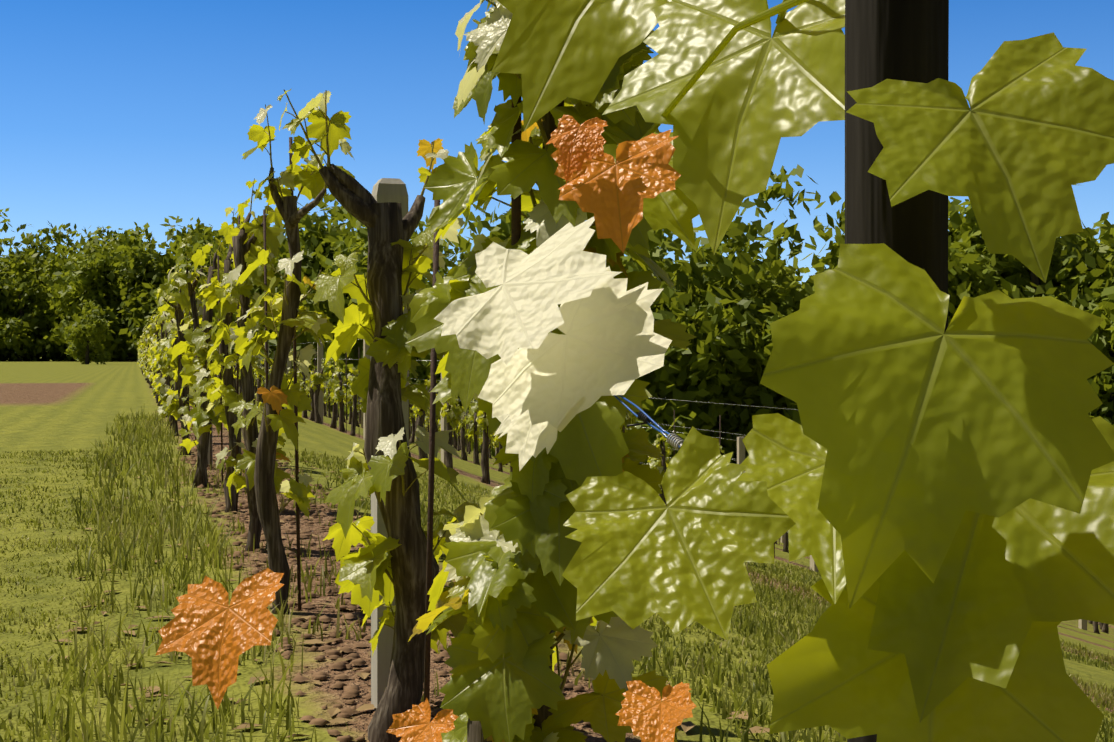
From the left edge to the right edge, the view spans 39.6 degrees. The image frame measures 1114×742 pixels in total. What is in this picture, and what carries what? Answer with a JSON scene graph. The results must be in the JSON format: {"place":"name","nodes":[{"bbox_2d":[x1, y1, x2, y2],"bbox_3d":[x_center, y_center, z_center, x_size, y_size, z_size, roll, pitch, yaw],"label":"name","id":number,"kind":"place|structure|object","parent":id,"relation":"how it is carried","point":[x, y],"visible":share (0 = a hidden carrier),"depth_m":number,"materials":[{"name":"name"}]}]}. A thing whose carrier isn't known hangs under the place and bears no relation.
{"place":"outdoors","nodes":[
{"label":"outdoors","id":0,"kind":"place"},
{"bbox_2d":[0,357,1113,741],"bbox_3d":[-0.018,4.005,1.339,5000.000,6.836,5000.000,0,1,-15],"label":"ground","id":1,"kind":"structure","parent":0,"point":[60,405],"depth_m":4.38,"materials":[{"name":"green plant"}]},
{"bbox_2d":[0,280,12,315],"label":"tree","id":2,"kind":"object","parent":1,"relation":"on","point":[4,303],"visible":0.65,"depth_m":172.67,"materials":[{"name":"green plant"}]},
{"bbox_2d":[0,208,14,360],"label":"tree","id":3,"kind":"object","parent":1,"relation":"on","point":[5,227],"visible":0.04,"depth_m":191.76,"materials":[{"name":"green plant"}]},
{"bbox_2d":[0,257,30,360],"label":"tree","id":4,"kind":"object","parent":1,"relation":"on","point":[4,358],"visible":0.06,"depth_m":173.65,"materials":[{"name":"green plant"}]},
{"bbox_2d":[0,247,45,360],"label":"tree","id":5,"kind":"object","parent":1,"relation":"on","point":[6,260],"visible":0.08,"depth_m":180.29,"materials":[{"name":"green plant"}]},
{"bbox_2d":[0,224,66,360],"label":"tree","id":6,"kind":"object","parent":1,"relation":"on","point":[29,239],"visible":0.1,"depth_m":181.29,"materials":[{"name":"green plant"}]},
{"bbox_2d":[0,251,67,361],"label":"tree","id":7,"kind":"object","parent":1,"relation":"on","point":[22,295],"visible":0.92,"depth_m":172.81,"materials":[{"name":"green plant"}]},
{"bbox_2d":[14,228,69,360],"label":"tree","id":8,"kind":"object","parent":1,"relation":"on","point":[48,247],"depth_m":191.78,"materials":[{"name":"green plant"}]},
{"bbox_2d":[21,247,79,361],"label":"tree","id":9,"kind":"object","parent":1,"relation":"on","point":[53,263],"visible":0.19,"depth_m":174.42,"materials":[{"name":"green plant"}]},
{"bbox_2d":[39,221,77,360],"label":"tree","id":10,"kind":"object","parent":1,"relation":"on","point":[59,236],"visible":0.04,"depth_m":187.06,"materials":[{"name":"green plant"}]},
{"bbox_2d":[43,239,126,361],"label":"tree","id":11,"kind":"object","parent":1,"relation":"on","point":[88,280],"visible":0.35,"depth_m":167.87,"materials":[{"name":"green plant"}]},
{"bbox_2d":[62,299,112,363],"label":"meadow tree","id":12,"kind":"object","parent":1,"relation":"on","point":[84,349],"visible":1,"depth_m":112.80,"materials":[{"name":"green plant"}]},
{"bbox_2d":[77,227,108,248],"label":"tree","id":13,"kind":"object","parent":1,"relation":"on","point":[89,236],"depth_m":190.97,"materials":[{"name":"green plant"}]},
{"bbox_2d":[73,230,146,360],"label":"tree","id":14,"kind":"object","parent":1,"relation":"on","point":[115,244],"visible":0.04,"depth_m":173.78,"materials":[{"name":"green plant"}]},
{"bbox_2d":[67,222,167,361],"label":"tree","id":15,"kind":"object","parent":1,"relation":"on","point":[116,318],"visible":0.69,"depth_m":165.57,"materials":[{"name":"green plant"}]},
{"bbox_2d":[78,226,157,360],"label":"tree","id":16,"kind":"object","parent":1,"relation":"on","point":[96,238],"depth_m":186.83,"materials":[{"name":"green plant"}]},
{"bbox_2d":[99,240,154,361],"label":"tree","id":17,"kind":"object","parent":1,"relation":"on","point":[113,291],"visible":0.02,"depth_m":167.91,"materials":[{"name":"green plant"}]},
{"bbox_2d":[114,227,153,257],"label":"tree","id":18,"kind":"object","parent":1,"relation":"on","point":[140,235],"depth_m":178.11,"materials":[{"name":"green plant"}]},
{"bbox_2d":[139,334,147,382],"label":"grapevine","id":19,"kind":"object","parent":1,"relation":"on","point":[141,344],"visible":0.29,"depth_m":34.83,"materials":[{"name":"green plant"}]},
{"bbox_2d":[142,327,152,387],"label":"grapevine","id":20,"kind":"object","parent":1,"relation":"on","point":[147,372],"visible":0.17,"depth_m":29.07,"materials":[{"name":"green plant"}]},
{"bbox_2d":[143,316,155,388],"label":"grapevine","id":21,"kind":"object","parent":1,"relation":"on","point":[146,329],"visible":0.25,"depth_m":25.60,"materials":[{"name":"green plant"}]},
{"bbox_2d":[150,323,160,398],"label":"grapevine","id":22,"kind":"object","parent":1,"relation":"on","point":[155,337],"visible":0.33,"depth_m":20.94,"materials":[{"name":"green plant"}]},
{"bbox_2d":[148,311,164,402],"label":"grapevine","id":23,"kind":"object","parent":1,"relation":"on","point":[153,329],"visible":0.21,"depth_m":19.78,"materials":[{"name":"green plant"}]},
{"bbox_2d":[152,313,162,405],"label":"grapevine","id":24,"kind":"object","parent":1,"relation":"on","point":[157,327],"visible":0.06,"depth_m":18.70,"materials":[{"name":"green plant"}]},
{"bbox_2d":[150,312,166,405],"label":"grapevine","id":25,"kind":"object","parent":1,"relation":"on","point":[161,337],"visible":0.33,"depth_m":17.43,"materials":[{"name":"green plant"}]},
{"bbox_2d":[152,297,172,416],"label":"grapevine","id":26,"kind":"object","parent":1,"relation":"on","point":[157,348],"visible":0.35,"depth_m":15.11,"materials":[{"name":"green plant"}]},
{"bbox_2d":[154,313,185,427],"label":"grapevine","id":27,"kind":"object","parent":1,"relation":"on","point":[163,390],"visible":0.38,"depth_m":12.79,"materials":[{"name":"green plant"}]},
{"bbox_2d":[119,216,225,360],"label":"tree","id":28,"kind":"object","parent":1,"relation":"on","point":[167,262],"visible":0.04,"depth_m":165.74,"materials":[{"name":"green plant"}]},
{"bbox_2d":[156,269,197,454],"bbox_3d":[-2.277,-0.026,9.349,0.248,1.182,0.348,0,1,-2],"label":"grapevine","id":29,"kind":"object","parent":1,"relation":"on","point":[178,408],"visible":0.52,"depth_m":9.35,"materials":[{"name":"green plant"}]},
{"bbox_2d":[157,271,197,438],"bbox_3d":[-2.563,-0.066,10.606,0.313,1.238,0.289,0,1,31],"label":"grapevine","id":30,"kind":"object","parent":1,"relation":"on","point":[171,310],"visible":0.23,"depth_m":10.58,"materials":[{"name":"green plant"}]},
{"bbox_2d":[158,304,196,435],"bbox_3d":[-2.872,-0.027,11.661,0.306,1.132,0.205,0,1,17],"label":"grapevine","id":31,"kind":"object","parent":1,"relation":"on","point":[162,411],"visible":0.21,"depth_m":11.68,"materials":[{"name":"green plant"}]},
{"bbox_2d":[149,240,214,325],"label":"tree","id":32,"kind":"object","parent":1,"relation":"on","point":[176,251],"visible":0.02,"depth_m":160.44,"materials":[{"name":"green plant"}]},
{"bbox_2d":[144,226,229,330],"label":"tree","id":33,"kind":"object","parent":1,"relation":"on","point":[200,238],"visible":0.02,"depth_m":154.39,"materials":[{"name":"green plant"}]},
{"bbox_2d":[167,234,224,466],"bbox_3d":[-1.917,-0.074,8.302,0.329,1.304,0.304,1,1,44],"label":"grapevine","id":34,"kind":"object","parent":1,"relation":"on","point":[187,281],"visible":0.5,"depth_m":8.27,"materials":[{"name":"green plant"}]},
{"bbox_2d":[171,228,233,487],"bbox_3d":[-1.586,-0.041,7.099,0.265,1.264,0.372,1,1,43],"label":"grapevine","id":35,"kind":"object","parent":1,"relation":"on","point":[201,339],"visible":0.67,"depth_m":7.06,"materials":[{"name":"green plant"}]},
{"bbox_2d":[192,207,265,511],"bbox_3d":[-1.256,-0.024,5.980,0.250,1.244,0.268,0,1,33],"label":"grapevine","id":36,"kind":"object","parent":1,"relation":"on","point":[215,388],"visible":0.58,"depth_m":5.95,"materials":[{"name":"green plant"}]},
{"bbox_2d":[212,249,282,380],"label":"tree","id":37,"kind":"object","parent":1,"relation":"on","point":[257,289],"visible":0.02,"depth_m":143.00,"materials":[{"name":"green plant"}]},
{"bbox_2d":[206,178,291,550],"bbox_3d":[-0.938,0.001,4.766,0.302,1.217,0.234,0,1,37],"label":"grapevine","id":38,"kind":"object","parent":1,"relation":"on","point":[245,239],"visible":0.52,"depth_m":4.76,"materials":[{"name":"green plant"}]},
{"bbox_2d":[254,357,264,402],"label":"vine","id":39,"kind":"object","parent":1,"relation":"on","point":[259,376],"visible":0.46,"depth_m":32.98,"materials":[{"name":"green plant"}]},
{"bbox_2d":[149,178,408,710],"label":"trellis posts","id":40,"kind":"object","parent":1,"relation":"on","point":[389,189],"visible":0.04,"depth_m":2.60,"materials":[{"name":"wood"}]},
{"bbox_2d":[215,209,363,391],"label":"tree","id":41,"kind":"object","parent":1,"relation":"on","point":[313,245],"visible":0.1,"depth_m":138.30,"materials":[{"name":"green plant"}]},
{"bbox_2d":[233,104,354,613],"bbox_3d":[-0.608,-0.001,3.565,0.265,1.239,0.320,0,1,-15],"label":"grapevine","id":42,"kind":"object","parent":1,"relation":"on","point":[308,182],"visible":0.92,"depth_m":3.58,"materials":[{"name":"green plant"}]},
{"bbox_2d":[166,137,439,701],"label":"trellis stakes","id":43,"kind":"object","parent":1,"relation":"on","point":[431,490],"visible":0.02,"depth_m":2.26,"materials":[{"name":"brown wood"}]},
{"bbox_2d":[297,369,308,418],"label":"vine","id":44,"kind":"object","parent":1,"relation":"on","point":[303,386],"visible":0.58,"depth_m":24.90,"materials":[{"name":"green plant"}]},
{"bbox_2d":[278,200,336,291],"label":"tree","id":45,"kind":"object","parent":1,"relation":"on","point":[322,206],"depth_m":148.35,"materials":[{"name":"green plant"}]},
{"bbox_2d":[305,368,315,420],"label":"vine","id":46,"kind":"object","parent":1,"relation":"on","point":[312,413],"visible":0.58,"depth_m":23.72,"materials":[{"name":"green plant"}]},
{"bbox_2d":[262,193,363,331],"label":"tree","id":47,"kind":"object","parent":1,"relation":"on","point":[330,198],"depth_m":143.36,"materials":[{"name":"green plant"}]},
{"bbox_2d":[310,359,327,423],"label":"vine","id":48,"kind":"object","parent":1,"relation":"on","point":[319,378],"visible":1,"depth_m":22.59,"materials":[{"name":"green plant"}]},
{"bbox_2d":[275,227,362,402],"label":"tree","id":49,"kind":"object","parent":1,"relation":"on","point":[328,247],"depth_m":137.46,"materials":[{"name":"green plant"}]},
{"bbox_2d":[276,220,365,414],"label":"tree","id":50,"kind":"object","parent":1,"relation":"on","point":[304,335],"visible":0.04,"depth_m":133.31,"materials":[{"name":"green plant"}]},
{"bbox_2d":[281,208,367,408],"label":"tree","id":51,"kind":"object","parent":1,"relation":"on","point":[356,351],"visible":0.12,"depth_m":120.35,"materials":[{"name":"green plant"}]},
{"bbox_2d":[324,384,331,417],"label":"vine","id":52,"kind":"object","parent":1,"relation":"on","point":[328,390],"visible":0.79,"depth_m":40.26,"materials":[{"name":"green plant"}]},
{"bbox_2d":[327,361,344,428],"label":"vine","id":53,"kind":"object","parent":1,"relation":"on","point":[334,411],"visible":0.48,"depth_m":21.43,"materials":[{"name":"green plant"}]},
{"bbox_2d":[332,366,347,432],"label":"vine","id":54,"kind":"object","parent":1,"relation":"on","point":[338,388],"visible":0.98,"depth_m":20.26,"materials":[{"name":"green plant"}]},
{"bbox_2d":[342,389,352,423],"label":"vine","id":55,"kind":"object","parent":1,"relation":"on","point":[349,402],"visible":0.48,"depth_m":36.77,"materials":[{"name":"green plant"}]},
{"bbox_2d":[347,367,358,435],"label":"vine","id":56,"kind":"object","parent":1,"relation":"on","point":[352,378],"visible":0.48,"depth_m":19.12,"materials":[{"name":"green plant"}]},
{"bbox_2d":[277,89,480,741],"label":"grapevine","id":57,"kind":"object","parent":1,"relation":"on","point":[382,467],"visible":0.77,"depth_m":2.40,"materials":[{"name":"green plant"}]},
{"bbox_2d":[338,215,444,433],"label":"tree","id":58,"kind":"object","parent":1,"relation":"on","point":[421,370],"visible":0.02,"depth_m":111.55,"materials":[{"name":"green plant"}]},
{"bbox_2d":[177,444,616,741],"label":"soil clods","id":59,"kind":"object","parent":1,"relation":"on","point":[351,691],"visible":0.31,"depth_m":3.46,"materials":[{"name":"brown soil"}]},
{"bbox_2d":[55,456,769,737],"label":"dry litter","id":60,"kind":"object","parent":1,"relation":"on","point":[687,726],"visible":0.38,"depth_m":3.02,"materials":[{"name":"brown plant"}]},
{"bbox_2d":[409,404,415,442],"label":"vine","id":61,"kind":"object","parent":1,"relation":"on","point":[412,438],"visible":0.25,"depth_m":28.70,"materials":[{"name":"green plant"}]},
{"bbox_2d":[413,373,436,458],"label":"vine","id":62,"kind":"object","parent":1,"relation":"on","point":[420,422],"visible":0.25,"depth_m":14.48,"materials":[{"name":"green plant"}]},
{"bbox_2d":[411,228,473,444],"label":"tree","id":63,"kind":"object","parent":1,"relation":"on","point":[453,244],"depth_m":124.61,"materials":[{"name":"green plant"}]},
{"bbox_2d":[426,246,464,444],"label":"tree","id":64,"kind":"object","parent":1,"relation":"on","point":[453,259],"depth_m":123.85,"materials":[{"name":"green plant"}]},
{"bbox_2d":[439,396,463,467],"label":"vine","id":65,"kind":"object","parent":1,"relation":"on","point":[453,415],"visible":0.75,"depth_m":13.34,"materials":[{"name":"green plant"}]},
{"bbox_2d":[458,403,470,460],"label":"vine","id":66,"kind":"object","parent":1,"relation":"on","point":[462,425],"visible":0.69,"depth_m":24.04,"materials":[{"name":"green plant"}]},
{"bbox_2d":[415,202,522,446],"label":"tree","id":67,"kind":"object","parent":1,"relation":"on","point":[479,225],"depth_m":104.54,"materials":[{"name":"green plant"}]},
{"bbox_2d":[465,398,481,465],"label":"vine","id":68,"kind":"object","parent":1,"relation":"on","point":[474,431],"visible":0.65,"depth_m":22.90,"materials":[{"name":"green plant"}]},
{"bbox_2d":[452,412,494,456],"bbox_3d":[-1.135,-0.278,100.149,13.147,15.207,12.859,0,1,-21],"label":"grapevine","id":69,"kind":"object","parent":1,"relation":"on","point":[479,449],"depth_m":96.62,"materials":[{"name":"plant"}]},
{"bbox_2d":[467,717,491,741],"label":"wood stub","id":70,"kind":"object","parent":1,"relation":"on","point":[474,732],"visible":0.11,"depth_m":1.25,"materials":[{"name":"wood"}]},
{"bbox_2d":[470,402,497,483],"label":"vine","id":71,"kind":"object","parent":1,"relation":"on","point":[479,420],"visible":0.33,"depth_m":12.20,"materials":[{"name":"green plant"}]},
{"bbox_2d":[495,429,502,471],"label":"vine","id":72,"kind":"object","parent":1,"relation":"on","point":[497,437],"visible":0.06,"depth_m":21.78,"materials":[{"name":"green plant"}]},
{"bbox_2d":[510,96,520,471],"bbox_3d":[-0.035,-0.137,1.285,0.014,1.550,0.008,0,1,-15],"label":"focus stake","id":73,"kind":"object","parent":1,"relation":"on","point":[515,220],"visible":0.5,"depth_m":1.28,"materials":[{"name":"brown wood"}]},
{"bbox_2d":[264,353,779,557],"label":"row stakes","id":74,"kind":"object","parent":1,"relation":"on","point":[466,423],"visible":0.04,"depth_m":20.26,"materials":[{"name":"brown wood"}]},
{"bbox_2d":[425,189,641,463],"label":"tree","id":75,"kind":"object","parent":1,"relation":"on","point":[505,227],"depth_m":104.57,"materials":[{"name":"green plant"}]},
{"bbox_2d":[405,0,696,741],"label":"vine","id":76,"kind":"object","parent":1,"relation":"on","point":[512,593],"visible":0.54,"depth_m":1.25,"materials":[{"name":"green plant"}]},
{"bbox_2d":[620,412,636,432],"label":"vine","id":77,"kind":"object","parent":1,"relation":"on","point":[630,418],"visible":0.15,"depth_m":8.67,"materials":[{"name":"green plant"}]},
{"bbox_2d":[155,0,1113,741],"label":"vine","id":78,"kind":"object","parent":1,"relation":"on","point":[927,486],"visible":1,"depth_m":0.23,"materials":[{"name":"green plant"}]},
{"bbox_2d":[212,339,1086,629],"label":"posts","id":79,"kind":"object","parent":1,"relation":"on","point":[1082,623],"visible":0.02,"depth_m":20.02,"materials":[{"name":"brown wood"}]},
{"bbox_2d":[234,341,796,463],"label":"wires","id":80,"kind":"object","parent":79,"relation":"attached to","point":[638,421],"depth_m":14.83,"materials":[{"name":"grey"}]},
{"bbox_2d":[624,245,682,463],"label":"tree","id":81,"kind":"object","parent":1,"relation":"on","point":[665,250],"depth_m":106.79,"materials":[{"name":"green plant"}]},
{"bbox_2d":[622,229,691,412],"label":"tree","id":82,"kind":"object","parent":1,"relation":"on","point":[669,264],"depth_m":101.30,"materials":[{"name":"green plant"}]},
{"bbox_2d":[648,432,671,505],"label":"vine","id":83,"kind":"object","parent":1,"relation":"on","point":[659,464],"visible":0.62,"depth_m":14.80,"materials":[{"name":"green plant"}]},
{"bbox_2d":[660,230,685,273],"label":"tree","id":84,"kind":"object","parent":1,"relation":"on","point":[670,237],"depth_m":115.34,"materials":[{"name":"green plant"}]},
{"bbox_2d":[622,228,758,467],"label":"tree","id":85,"kind":"object","parent":1,"relation":"on","point":[652,405],"visible":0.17,"depth_m":92.77,"materials":[{"name":"green plant"}]},
{"bbox_2d":[636,206,786,468],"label":"tree","id":86,"kind":"object","parent":1,"relation":"on","point":[715,320],"visible":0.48,"depth_m":91.27,"materials":[{"name":"green plant"}]},
{"bbox_2d":[670,236,780,368],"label":"tree","id":87,"kind":"object","parent":1,"relation":"on","point":[725,249],"depth_m":103.41,"materials":[{"name":"green plant"}]},
{"bbox_2d":[717,223,764,259],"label":"tree","id":88,"kind":"object","parent":1,"relation":"on","point":[729,245],"depth_m":110.00,"materials":[{"name":"green plant"}]},
{"bbox_2d":[673,164,820,367],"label":"tree","id":89,"kind":"object","parent":1,"relation":"on","point":[776,250],"visible":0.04,"depth_m":106.11,"materials":[{"name":"green plant"}]},
{"bbox_2d":[711,256,812,462],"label":"tree","id":90,"kind":"object","parent":1,"relation":"on","point":[785,297],"visible":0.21,"depth_m":93.33,"materials":[{"name":"green plant"}]},
{"bbox_2d":[744,258,813,358],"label":"tree","id":91,"kind":"object","parent":1,"relation":"on","point":[765,266],"depth_m":103.36,"materials":[{"name":"green plant"}]},
{"bbox_2d":[783,532,788,552],"bbox_3d":[2.593,1.714,17.733,0.215,0.842,0.333,0,1,-35],"label":"wooden post","id":92,"kind":"object","parent":1,"relation":"on","point":[786,544],"depth_m":17.70,"materials":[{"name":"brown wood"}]},
{"bbox_2d":[767,210,844,424],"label":"tree","id":93,"kind":"object","parent":1,"relation":"on","point":[817,264],"visible":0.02,"depth_m":94.82,"materials":[{"name":"green plant"}]},
{"bbox_2d":[809,252,834,279],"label":"tree","id":94,"kind":"object","parent":1,"relation":"on","point":[827,256],"depth_m":106.83,"materials":[{"name":"green plant"}]},
{"bbox_2d":[813,191,844,270],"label":"tree","id":95,"kind":"object","parent":1,"relation":"on","point":[834,197],"depth_m":103.73,"materials":[{"name":"green plant"}]},
{"bbox_2d":[948,231,1024,325],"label":"tree","id":96,"kind":"object","parent":1,"relation":"on","point":[965,279],"visible":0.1,"depth_m":91.75,"materials":[{"name":"green plant"}]},
{"bbox_2d":[948,197,1078,298],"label":"tree","id":97,"kind":"object","parent":1,"relation":"on","point":[960,223],"visible":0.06,"depth_m":95.92,"materials":[{"name":"green plant"}]},
{"bbox_2d":[975,184,1113,356],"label":"tree","id":98,"kind":"object","parent":1,"relation":"on","point":[1101,344],"visible":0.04,"depth_m":91.38,"materials":[{"name":"green plant"}]},
{"bbox_2d":[984,228,1113,286],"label":"tree","id":99,"kind":"object","parent":1,"relation":"on","point":[1080,243],"depth_m":97.31,"materials":[{"name":"green plant"}]},
{"bbox_2d":[1033,228,1113,425],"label":"tree","id":100,"kind":"object","parent":1,"relation":"on","point":[1090,268],"visible":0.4,"depth_m":91.62,"materials":[{"name":"green plant"}]},
{"bbox_2d":[1074,211,1113,376],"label":"tree","id":101,"kind":"object","parent":1,"relation":"on","point":[1106,225],"visible":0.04,"depth_m":95.86,"materials":[{"name":"green plant"}]},
{"bbox_2d":[1089,286,1113,352],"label":"tree","id":102,"kind":"object","parent":1,"relation":"on","point":[1109,293],"visible":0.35,"depth_m":88.39,"materials":[{"name":"green plant"}]},
{"bbox_2d":[0,0,1113,283],"label":"sky","id":103,"kind":"structure","parent":0,"point":[117,114],"materials":[{"name":"blue"}]},
{"bbox_2d":[627,411,651,426],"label":"guy wire wraps","id":104,"kind":"object","parent":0,"point":[642,417],"visible":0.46,"depth_m":1.17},
{"bbox_2d":[612,395,679,447],"bbox_3d":[0.050,0.022,1.206,0.005,0.077,0.229,0,1,-24],"label":"blue guy wire","id":105,"kind":"object","parent":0,"point":[662,431],"visible":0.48,"depth_m":1.17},
{"bbox_2d":[666,433,787,532],"bbox_3d":[0.425,0.326,0.374,0.009,0.547,1.672,0,1,-24],"label":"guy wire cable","id":106,"kind":"object","parent":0,"point":[679,441],"visible":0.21,"depth_m":1.12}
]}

